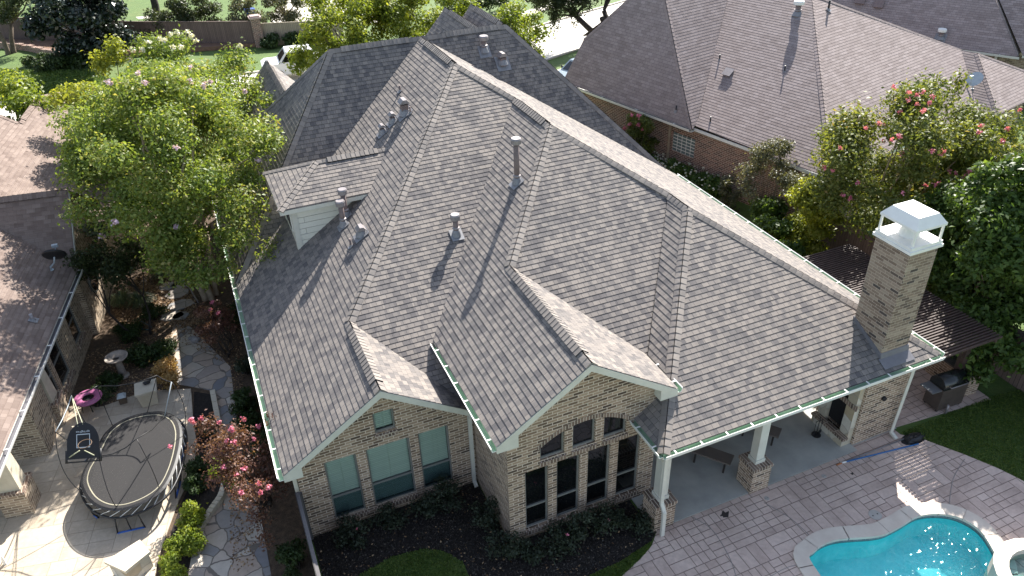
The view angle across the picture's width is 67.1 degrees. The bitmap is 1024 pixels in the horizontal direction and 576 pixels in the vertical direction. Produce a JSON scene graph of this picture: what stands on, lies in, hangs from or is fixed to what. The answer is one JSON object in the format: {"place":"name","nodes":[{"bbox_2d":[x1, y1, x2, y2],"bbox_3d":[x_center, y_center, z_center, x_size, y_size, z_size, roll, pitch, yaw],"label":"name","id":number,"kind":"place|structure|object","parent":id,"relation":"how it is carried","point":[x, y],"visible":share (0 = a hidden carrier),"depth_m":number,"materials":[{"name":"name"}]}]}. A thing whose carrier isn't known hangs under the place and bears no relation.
{"place":"outdoors","nodes":[
{"label":"outdoors","id":0,"kind":"place"},
{"bbox_2d":[0,389,196,575],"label":"cream patio","id":1,"kind":"structure","parent":0,"point":[62,530],"depth_m":21.12,"materials":[{"name":"concrete"}]},
{"bbox_2d":[81,394,95,412],"bbox_3d":[-13.642,3.749,24.843,0.480,0.492,0.480,-15,35,-19],"label":"stool","id":2,"kind":"object","parent":1,"relation":"on","point":[86,398],"visible":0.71,"depth_m":24.76,"materials":[{"name":"black metal"}]},
{"bbox_2d":[74,389,101,406],"bbox_3d":[-13.509,3.493,24.614,0.850,0.107,0.850,-15,35,-19],"label":"pink ring","id":3,"kind":"object","parent":2,"relation":"on","point":[79,402],"visible":0.94,"depth_m":24.52,"materials":[{"name":"plastic"}]},
{"bbox_2d":[55,375,187,533],"bbox_3d":[-10.829,4.327,21.739,3.232,2.749,4.264,-15,35,-19],"label":"trampoline","id":4,"kind":"object","parent":1,"relation":"on","point":[132,462],"visible":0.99,"depth_m":21.55,"materials":[{"name":"fabric"}]},
{"bbox_2d":[104,540,153,575],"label":"stone bench","id":5,"kind":"object","parent":1,"relation":"on","point":[133,559],"visible":1,"depth_m":19.41,"materials":[{"name":"beige stone"}]},
{"bbox_2d":[134,378,158,407],"bbox_3d":[-11.803,3.454,25.062,0.660,0.640,0.660,-15,35,-19],"label":"stone pedestal","id":6,"kind":"object","parent":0,"point":[142,393],"visible":0.93,"depth_m":24.85,"materials":[{"name":"beige stone"}]},
{"bbox_2d":[69,211,314,575],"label":"garden soil","id":7,"kind":"structure","parent":0,"point":[286,525],"depth_m":26.47,"materials":[{"name":"brown soil"}]},
{"bbox_2d":[43,34,148,211],"bbox_3d":[-17.080,-6.381,33.475,4.722,8.424,6.073,-15,35,-19],"label":"yellow leaf tree","id":8,"kind":"object","parent":7,"relation":"on","point":[66,95],"visible":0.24,"depth_m":32.51,"materials":[{"name":"green plant"}]},
{"bbox_2d":[60,220,151,340],"bbox_3d":[-14.504,-0.376,27.889,2.963,4.322,2.790,-4,33,-4],"label":"thin stemmed tree","id":9,"kind":"object","parent":7,"relation":"on","point":[118,266],"visible":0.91,"depth_m":27.21,"materials":[{"name":"green plant"}]},
{"bbox_2d":[95,368,123,392],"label":"garden shrub","id":10,"kind":"object","parent":7,"relation":"on","point":[110,378],"visible":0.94,"depth_m":25.69,"materials":[{"name":"green plant"}]},
{"bbox_2d":[104,350,129,379],"bbox_3d":[-13.274,2.657,26.160,0.740,0.860,0.735,-15,35,-19],"label":"birdbath","id":11,"kind":"object","parent":7,"relation":"on","point":[117,357],"visible":0.96,"depth_m":26.06,"materials":[{"name":"stone"}]},
{"bbox_2d":[110,316,145,344],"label":"garden shrub","id":12,"kind":"object","parent":7,"relation":"on","point":[125,334],"visible":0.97,"depth_m":27.86,"materials":[{"name":"green plant"}]},
{"bbox_2d":[123,337,155,367],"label":"garden shrub","id":13,"kind":"object","parent":7,"relation":"on","point":[140,354],"visible":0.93,"depth_m":26.73,"materials":[{"name":"green plant"}]},
{"bbox_2d":[137,300,171,320],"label":"garden shrub","id":14,"kind":"object","parent":7,"relation":"on","point":[158,310],"visible":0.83,"depth_m":29.05,"materials":[{"name":"green plant"}]},
{"bbox_2d":[112,270,199,333],"bbox_3d":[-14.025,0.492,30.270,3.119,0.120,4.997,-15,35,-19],"label":"shrub","id":15,"kind":"object","parent":7,"relation":"on","point":[160,301],"visible":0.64,"depth_m":29.87,"materials":[{"name":"green plant"}]},
{"bbox_2d":[143,338,179,361],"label":"garden shrub","id":16,"kind":"object","parent":7,"relation":"on","point":[163,348],"visible":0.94,"depth_m":26.88,"materials":[{"name":"green plant"}]},
{"bbox_2d":[148,354,178,380],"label":"garden shrub","id":17,"kind":"object","parent":7,"relation":"on","point":[166,364],"visible":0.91,"depth_m":25.95,"materials":[{"name":"yellow plant"}]},
{"bbox_2d":[46,54,286,301],"bbox_3d":[-12.060,-3.985,28.555,8.396,9.499,11.528,-15,35,-19],"label":"crepe myrtle tree","id":18,"kind":"object","parent":7,"relation":"on","point":[176,186],"visible":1,"depth_m":25.68,"materials":[{"name":"green plant"}]},
{"bbox_2d":[86,301,253,571],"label":"fallen leaves","id":19,"kind":"object","parent":7,"relation":"on","point":[239,534],"visible":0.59,"depth_m":26.79,"materials":[{"name":"brown plant"}]},
{"bbox_2d":[112,23,263,211],"bbox_3d":[-14.029,-7.339,34.901,7.953,8.300,7.068,0,33,2],"label":"crepe myrtle tree","id":20,"kind":"object","parent":7,"relation":"on","point":[233,64],"visible":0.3,"depth_m":33.53,"materials":[{"name":"green plant"}]},
{"bbox_2d":[197,389,227,531],"bbox_3d":[-8.768,5.053,22.870,0.836,0.184,6.496,-9,34,-10],"label":"stone edging","id":21,"kind":"object","parent":7,"relation":"on","point":[215,504],"visible":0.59,"depth_m":21.55,"materials":[{"name":"beige stone"}]},
{"bbox_2d":[193,299,238,357],"bbox_3d":[-10.116,1.510,26.424,1.526,2.513,1.674,8,34,14],"label":"burgundy crepe myrtle","id":22,"kind":"object","parent":7,"relation":"on","point":[217,325],"visible":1,"depth_m":26.14,"materials":[{"name":"red plant"}]},
{"bbox_2d":[167,409,291,551],"bbox_3d":[-7.312,4.729,20.572,3.972,3.353,3.338,10,35,17],"label":"burgundy crepe myrtle","id":23,"kind":"object","parent":7,"relation":"on","point":[235,467],"visible":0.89,"depth_m":19.77,"materials":[{"name":"pink plant"}]},
{"bbox_2d":[226,386,258,418],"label":"garden shrub","id":24,"kind":"object","parent":7,"relation":"on","point":[243,400],"visible":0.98,"depth_m":24.36,"materials":[{"name":"green plant"}]},
{"bbox_2d":[229,407,264,438],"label":"garden shrub","id":25,"kind":"object","parent":7,"relation":"on","point":[253,417],"visible":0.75,"depth_m":23.63,"materials":[{"name":"green plant"}]},
{"bbox_2d":[274,535,306,569],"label":"garden shrub","id":26,"kind":"object","parent":7,"relation":"on","point":[292,554],"visible":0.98,"depth_m":19.25,"materials":[{"name":"green plant"}]},
{"bbox_2d":[171,322,270,575],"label":"flagstone path","id":27,"kind":"structure","parent":0,"point":[200,369],"depth_m":21.04,"materials":[{"name":"stone"}]},
{"bbox_2d":[0,2,623,120],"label":"street","id":28,"kind":"structure","parent":0,"point":[568,37],"depth_m":59.99,"materials":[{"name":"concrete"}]},
{"bbox_2d":[260,44,313,74],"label":"pickup truck","id":29,"kind":"object","parent":28,"relation":"on","point":[281,56],"visible":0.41,"depth_m":52.49,"materials":[{"name":"white paint"}]},
{"bbox_2d":[0,0,1023,575],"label":"ground","id":30,"kind":"structure","parent":0,"point":[136,8],"depth_m":34.71,"materials":[{"name":"green plant"}]},
{"bbox_2d":[0,0,28,54],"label":"oak tree","id":31,"kind":"object","parent":30,"relation":"on","point":[8,9],"visible":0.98,"depth_m":58.46,"materials":[{"name":"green plant"}]},
{"bbox_2d":[0,67,67,120],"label":"round tree","id":32,"kind":"object","parent":30,"relation":"on","point":[18,95],"visible":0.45,"depth_m":35.41,"materials":[{"name":"green plant"}]},
{"bbox_2d":[0,17,80,39],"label":"wooden fence","id":33,"kind":"object","parent":30,"relation":"on","point":[18,32],"visible":0.13,"depth_m":63.03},
{"bbox_2d":[0,68,119,105],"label":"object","id":34,"kind":"structure","parent":30,"relation":"on","point":[81,75],"depth_m":54.88,"materials":[{"name":"plant"}]},
{"bbox_2d":[0,41,127,57],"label":"brick edging","id":35,"kind":"object","parent":30,"relation":"on","point":[29,48],"visible":0.31,"depth_m":60.57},
{"bbox_2d":[0,92,150,518],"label":"tan roof house","id":36,"kind":"structure","parent":30,"relation":"on","point":[51,322],"depth_m":25.72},
{"bbox_2d":[49,340,75,391],"bbox_3d":[-14.744,2.350,25.058,0.320,1.840,1.080,-9,34,-11],"label":"window","id":37,"kind":"structure","parent":36,"relation":"in","point":[58,360],"depth_m":25.28,"materials":[{"name":"glass"}]},
{"bbox_2d":[65,306,86,349],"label":"window","id":38,"kind":"structure","parent":36,"relation":"in","point":[70,318],"depth_m":26.93,"materials":[{"name":"glass"}]},
{"bbox_2d":[17,0,143,64],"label":"magnolia tree","id":39,"kind":"object","parent":30,"relation":"on","point":[91,20],"visible":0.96,"depth_m":55.06,"materials":[{"name":"green plant"}]},
{"bbox_2d":[79,21,148,42],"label":"wooden fence","id":40,"kind":"object","parent":30,"relation":"on","point":[139,25],"visible":0.27,"depth_m":60.43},
{"bbox_2d":[0,39,255,56],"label":"pine straw bed","id":41,"kind":"object","parent":30,"relation":"on","point":[47,44],"visible":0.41,"depth_m":59.90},
{"bbox_2d":[139,8,174,36],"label":"garden tree","id":42,"kind":"object","parent":30,"relation":"on","point":[165,15],"visible":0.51,"depth_m":60.90,"materials":[{"name":"green plant"}]},
{"bbox_2d":[163,392,220,575],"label":"shrub bed","id":43,"kind":"object","parent":30,"relation":"on","point":[202,402],"visible":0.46,"depth_m":22.20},
{"bbox_2d":[157,551,188,575],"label":"garden shrub","id":44,"kind":"object","parent":43,"relation":"on","point":[169,565],"visible":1,"depth_m":19.28,"materials":[{"name":"green plant"}]},
{"bbox_2d":[162,524,208,556],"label":"garden shrub","id":45,"kind":"object","parent":43,"relation":"on","point":[188,540],"visible":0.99,"depth_m":19.99,"materials":[{"name":"green plant"}]},
{"bbox_2d":[174,499,208,529],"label":"garden shrub","id":46,"kind":"object","parent":43,"relation":"on","point":[191,512],"visible":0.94,"depth_m":20.67,"materials":[{"name":"green plant"}]},
{"bbox_2d":[181,471,207,497],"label":"garden shrub","id":47,"kind":"object","parent":43,"relation":"on","point":[194,484],"visible":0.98,"depth_m":21.69,"materials":[{"name":"green plant"}]},
{"bbox_2d":[182,452,209,476],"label":"garden shrub","id":48,"kind":"object","parent":43,"relation":"on","point":[195,465],"visible":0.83,"depth_m":22.15,"materials":[{"name":"green plant"}]},
{"bbox_2d":[164,0,224,20],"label":"garden tree","id":49,"kind":"object","parent":30,"relation":"on","point":[180,10],"visible":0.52,"depth_m":60.98,"materials":[{"name":"green plant"}]},
{"bbox_2d":[145,21,254,42],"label":"wooden fence","id":50,"kind":"object","parent":30,"relation":"on","point":[218,31],"visible":0.72,"depth_m":59.92,"materials":[{"name":"wood"}]},
{"bbox_2d":[225,0,268,22],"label":"garden tree","id":51,"kind":"object","parent":30,"relation":"on","point":[245,6],"visible":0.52,"depth_m":61.60,"materials":[{"name":"green plant"}]},
{"bbox_2d":[247,14,263,47],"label":"brick pillar","id":52,"kind":"structure","parent":30,"relation":"on","point":[254,19],"depth_m":59.21,"materials":[{"name":"stone"}]},
{"bbox_2d":[261,0,305,22],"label":"garden tree","id":53,"kind":"object","parent":30,"relation":"on","point":[291,15],"visible":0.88,"depth_m":64.12,"materials":[{"name":"green plant"}]},
{"bbox_2d":[261,21,343,45],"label":"wooden fence","id":54,"kind":"object","parent":30,"relation":"on","point":[281,29],"visible":0.33,"depth_m":59.68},
{"bbox_2d":[295,491,320,575],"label":"downspout","id":55,"kind":"object","parent":30,"relation":"on","point":[304,516],"visible":1,"depth_m":18.66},
{"bbox_2d":[279,0,390,75],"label":"pear tree","id":56,"kind":"object","parent":30,"relation":"on","point":[356,16],"visible":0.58,"depth_m":43.79,"materials":[{"name":"green plant"}]},
{"bbox_2d":[359,548,468,575],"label":"grass","id":57,"kind":"structure","parent":30,"relation":"on","point":[393,559],"depth_m":19.59,"materials":[{"name":"plant"}]},
{"bbox_2d":[368,0,484,40],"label":"pear tree","id":58,"kind":"object","parent":30,"relation":"on","point":[398,16],"visible":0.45,"depth_m":45.35,"materials":[{"name":"green plant"}]},
{"bbox_2d":[313,482,655,575],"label":"mulch bed","id":59,"kind":"object","parent":30,"relation":"on","point":[470,537],"visible":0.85,"depth_m":20.10,"materials":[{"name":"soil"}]},
{"bbox_2d":[331,511,372,554],"bbox_3d":[-4.209,6.354,20.180,0.987,0.888,0.964,5,34,11],"label":"rose bush","id":60,"kind":"object","parent":59,"relation":"on","point":[355,540],"visible":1,"depth_m":20.08,"materials":[{"name":"green plant"}]},
{"bbox_2d":[364,501,409,531],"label":"rose bush","id":61,"kind":"object","parent":59,"relation":"on","point":[393,524],"visible":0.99,"depth_m":20.54,"materials":[{"name":"green plant"}]},
{"bbox_2d":[407,489,441,519],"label":"rose bush","id":62,"kind":"object","parent":59,"relation":"on","point":[428,510],"visible":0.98,"depth_m":20.74,"materials":[{"name":"green plant"}]},
{"bbox_2d":[429,475,465,513],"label":"rose bush","id":63,"kind":"object","parent":59,"relation":"on","point":[447,488],"visible":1,"depth_m":20.84,"materials":[{"name":"green plant"}]},
{"bbox_2d":[467,495,500,530],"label":"rose bush","id":64,"kind":"object","parent":59,"relation":"on","point":[487,521],"visible":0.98,"depth_m":20.32,"materials":[{"name":"green plant"}]},
{"bbox_2d":[482,529,526,560],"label":"rose bush","id":65,"kind":"object","parent":59,"relation":"on","point":[509,550],"visible":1,"depth_m":19.56,"materials":[{"name":"green plant"}]},
{"bbox_2d":[515,536,549,565],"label":"rose bush","id":66,"kind":"object","parent":59,"relation":"on","point":[533,554],"visible":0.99,"depth_m":19.57,"materials":[{"name":"green plant"}]},
{"bbox_2d":[538,515,580,564],"bbox_3d":[1.171,6.417,19.827,1.082,0.858,1.266,-9,34,-10],"label":"rose bush","id":67,"kind":"object","parent":59,"relation":"on","point":[560,542],"visible":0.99,"depth_m":19.64,"materials":[{"name":"green plant"}]},
{"bbox_2d":[562,511,594,543],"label":"rose bush","id":68,"kind":"object","parent":59,"relation":"on","point":[580,533],"visible":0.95,"depth_m":19.79,"materials":[{"name":"green plant"}]},
{"bbox_2d":[581,497,622,536],"bbox_3d":[2.332,6.058,20.131,1.032,1.063,1.165,-15,35,-19],"label":"rose bush","id":69,"kind":"object","parent":59,"relation":"on","point":[605,519],"visible":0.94,"depth_m":20.03,"materials":[{"name":"green plant"}]},
{"bbox_2d":[629,504,658,540],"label":"rose bush","id":70,"kind":"object","parent":59,"relation":"on","point":[645,525],"visible":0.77,"depth_m":20.19,"materials":[{"name":"green plant"}]},
{"bbox_2d":[493,0,553,57],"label":"pear tree","id":71,"kind":"object","parent":30,"relation":"on","point":[506,12],"visible":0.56,"depth_m":47.08,"materials":[{"name":"green plant"}]},
{"bbox_2d":[521,0,609,38],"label":"oak tree","id":72,"kind":"object","parent":30,"relation":"on","point":[571,9],"visible":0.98,"depth_m":56.15,"materials":[{"name":"green plant"}]},
{"bbox_2d":[212,4,947,541],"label":"brick house","id":73,"kind":"structure","parent":30,"relation":"on","point":[506,220],"depth_m":21.43,"materials":[{"name":"grey"}]},
{"bbox_2d":[324,454,368,524],"bbox_3d":[-4.346,5.212,20.170,0.882,2.248,0.240,-15,35,-19],"label":"window","id":74,"kind":"structure","parent":73,"relation":"in","point":[346,492],"depth_m":20.22,"materials":[{"name":"glass"}]},
{"bbox_2d":[372,408,397,440],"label":"window","id":75,"kind":"structure","parent":73,"relation":"in","point":[383,418],"depth_m":19.64,"materials":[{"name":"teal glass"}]},
{"bbox_2d":[366,437,418,511],"bbox_3d":[-3.201,4.915,20.566,1.216,2.248,0.240,-15,35,-19],"label":"window","id":76,"kind":"structure","parent":73,"relation":"in","point":[389,464],"depth_m":20.63,"materials":[{"name":"glass"}]},
{"bbox_2d":[418,425,454,494],"bbox_3d":[-2.074,4.622,20.957,0.900,2.248,0.240,-15,35,-19],"label":"window","id":77,"kind":"structure","parent":73,"relation":"in","point":[435,457],"depth_m":20.99,"materials":[{"name":"glass"}]},
{"bbox_2d":[525,466,549,535],"bbox_3d":[0.622,5.385,19.678,0.696,2.250,0.170,-15,35,-19],"label":"window","id":78,"kind":"structure","parent":73,"relation":"in","point":[535,480],"depth_m":19.75,"materials":[{"name":"black glass"}]},
{"bbox_2d":[539,431,565,466],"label":"window","id":79,"kind":"structure","parent":73,"relation":"in","point":[555,445],"depth_m":19.01,"materials":[{"name":"black glass"}]},
{"bbox_2d":[555,455,579,524],"bbox_3d":[1.429,5.176,19.957,0.711,2.250,0.170,-15,35,-19],"label":"window","id":80,"kind":"structure","parent":73,"relation":"in","point":[567,469],"depth_m":20.01,"materials":[{"name":"black glass"}]},
{"bbox_2d":[571,419,596,455],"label":"window","id":81,"kind":"structure","parent":73,"relation":"in","point":[583,432],"depth_m":19.25,"materials":[{"name":"black glass"}]},
{"bbox_2d":[585,444,608,511],"bbox_3d":[2.236,4.966,20.237,0.711,2.250,0.170,-15,35,-19],"label":"window","id":82,"kind":"structure","parent":73,"relation":"in","point":[598,458],"depth_m":20.29,"materials":[{"name":"black glass"}]},
{"bbox_2d":[602,417,627,445],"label":"window","id":83,"kind":"structure","parent":73,"relation":"in","point":[612,425],"depth_m":19.57,"materials":[{"name":"black glass"}]},
{"bbox_2d":[614,434,638,502],"bbox_3d":[3.052,4.754,20.520,0.718,2.250,0.170,-15,35,-19],"label":"window","id":84,"kind":"structure","parent":73,"relation":"in","point":[627,447],"depth_m":20.60,"materials":[{"name":"black glass"}]},
{"bbox_2d":[589,541,650,575],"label":"grass","id":85,"kind":"structure","parent":30,"relation":"on","point":[621,567],"depth_m":19.41,"materials":[{"name":"plant"}]},
{"bbox_2d":[622,112,659,153],"bbox_3d":[6.326,-7.433,38.698,2.026,3.161,1.925,14,36,23],"label":"crepe myrtle shrub","id":86,"kind":"object","parent":30,"relation":"on","point":[643,123],"visible":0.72,"depth_m":38.12,"materials":[{"name":"green plant"}]},
{"bbox_2d":[700,174,731,199],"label":"flowering shrub","id":87,"kind":"object","parent":30,"relation":"on","point":[710,186],"visible":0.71,"depth_m":35.44,"materials":[{"name":"green plant"}]},
{"bbox_2d":[717,173,748,211],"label":"twiggy shrub","id":88,"kind":"object","parent":30,"relation":"on","point":[726,182],"visible":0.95,"depth_m":34.40,"materials":[{"name":"green plant"}]},
{"bbox_2d":[731,136,808,214],"bbox_3d":[10.958,-4.357,32.713,3.316,4.281,2.954,15,37,24],"label":"crepe myrtle shrub","id":89,"kind":"object","parent":30,"relation":"on","point":[763,154],"visible":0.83,"depth_m":32.21,"materials":[{"name":"green plant"}]},
{"bbox_2d":[747,195,792,222],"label":"leafy shrub","id":90,"kind":"object","parent":30,"relation":"on","point":[760,207],"visible":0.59,"depth_m":32.43,"materials":[{"name":"green plant"}]},
{"bbox_2d":[750,210,798,240],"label":"leafy shrub","id":91,"kind":"object","parent":30,"relation":"on","point":[772,226],"visible":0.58,"depth_m":30.88,"materials":[{"name":"green plant"}]},
{"bbox_2d":[565,0,1023,225],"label":"brown roof house","id":92,"kind":"structure","parent":30,"relation":"on","point":[742,75],"depth_m":37.07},
{"bbox_2d":[672,132,694,157],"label":"glass block window","id":93,"kind":"structure","parent":92,"relation":"in","point":[683,144],"depth_m":37.60,"materials":[{"name":"white glass"}]},
{"bbox_2d":[779,176,844,255],"bbox_3d":[11.823,-2.545,30.494,2.345,3.620,2.404,-15,35,-19],"label":"tall shrub","id":94,"kind":"object","parent":30,"relation":"on","point":[809,213],"visible":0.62,"depth_m":30.18,"materials":[{"name":"green plant"}]},
{"bbox_2d":[623,430,1023,575],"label":"pool deck","id":95,"kind":"structure","parent":30,"relation":"on","point":[756,534],"depth_m":20.78,"materials":[{"name":"stone"}]},
{"bbox_2d":[793,502,1022,575],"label":"swimming pool","id":96,"kind":"structure","parent":95,"relation":"in","point":[926,539],"depth_m":20.22,"materials":[{"name":"liquid"}]},
{"bbox_2d":[983,538,1023,575],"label":"spa","id":97,"kind":"object","parent":95,"relation":"on","point":[1005,553],"visible":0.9,"depth_m":19.02,"materials":[{"name":"concrete"}]},
{"bbox_2d":[821,217,874,255],"bbox_3d":[13.310,-1.669,30.479,0.100,1.885,3.444,-9,34,-11],"label":"wooden fence","id":98,"kind":"object","parent":30,"relation":"on","point":[854,240],"visible":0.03,"depth_m":30.36,"materials":[{"name":"wood"}]},
{"bbox_2d":[800,66,1023,245],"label":"crepe myrtle tree","id":99,"kind":"object","parent":30,"relation":"on","point":[952,150],"visible":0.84,"depth_m":27.33,"materials":[{"name":"green plant"}]},
{"bbox_2d":[916,148,1023,387],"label":"shade tree","id":100,"kind":"object","parent":30,"relation":"on","point":[981,268],"visible":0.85,"depth_m":23.45,"materials":[{"name":"green plant"}]},
{"bbox_2d":[920,286,1023,391],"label":"wooden fence","id":101,"kind":"object","parent":30,"relation":"on","point":[1015,380],"visible":0.03,"depth_m":24.60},
{"bbox_2d":[631,405,895,522],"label":"porch floor","id":102,"kind":"structure","parent":0,"point":[701,484],"depth_m":22.17,"materials":[{"name":"concrete"}]},
{"bbox_2d":[691,446,733,472],"bbox_3d":[5.693,4.859,22.151,1.200,0.386,0.489,16,37,25],"label":"wooden bench","id":103,"kind":"object","parent":102,"relation":"on","point":[720,456],"visible":0.83,"depth_m":21.98,"materials":[{"name":"brown wood"}]},
{"bbox_2d":[831,0,1023,104],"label":"dark roof house","id":104,"kind":"structure","parent":0,"point":[993,29],"depth_m":45.55,"materials":[{"name":"grey"}]},
{"bbox_2d":[895,367,990,426],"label":"grill patio","id":105,"kind":"structure","parent":0,"point":[915,407],"depth_m":24.08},
{"bbox_2d":[803,244,1002,368],"bbox_3d":[12.059,1.305,25.373,2.650,2.550,6.094,-15,35,-19],"label":"pergola","id":106,"kind":"object","parent":105,"relation":"on","point":[847,265],"visible":0.33,"depth_m":23.75,"materials":[{"name":"brown wood"}]},
{"bbox_2d":[920,369,969,411],"bbox_3d":[13.199,3.157,23.648,1.383,1.206,0.712,-15,35,-19],"label":"grill","id":107,"kind":"object","parent":105,"relation":"on","point":[944,389],"visible":1,"depth_m":23.47,"materials":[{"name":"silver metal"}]},
{"bbox_2d":[924,355,979,395],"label":"brick island","id":108,"kind":"structure","parent":105,"relation":"on","point":[946,364],"depth_m":24.51,"materials":[{"name":"stone"}]},
{"bbox_2d":[901,389,1023,480],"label":"grass","id":109,"kind":"structure","parent":0,"point":[1009,427],"depth_m":23.04,"materials":[{"name":"plant"}]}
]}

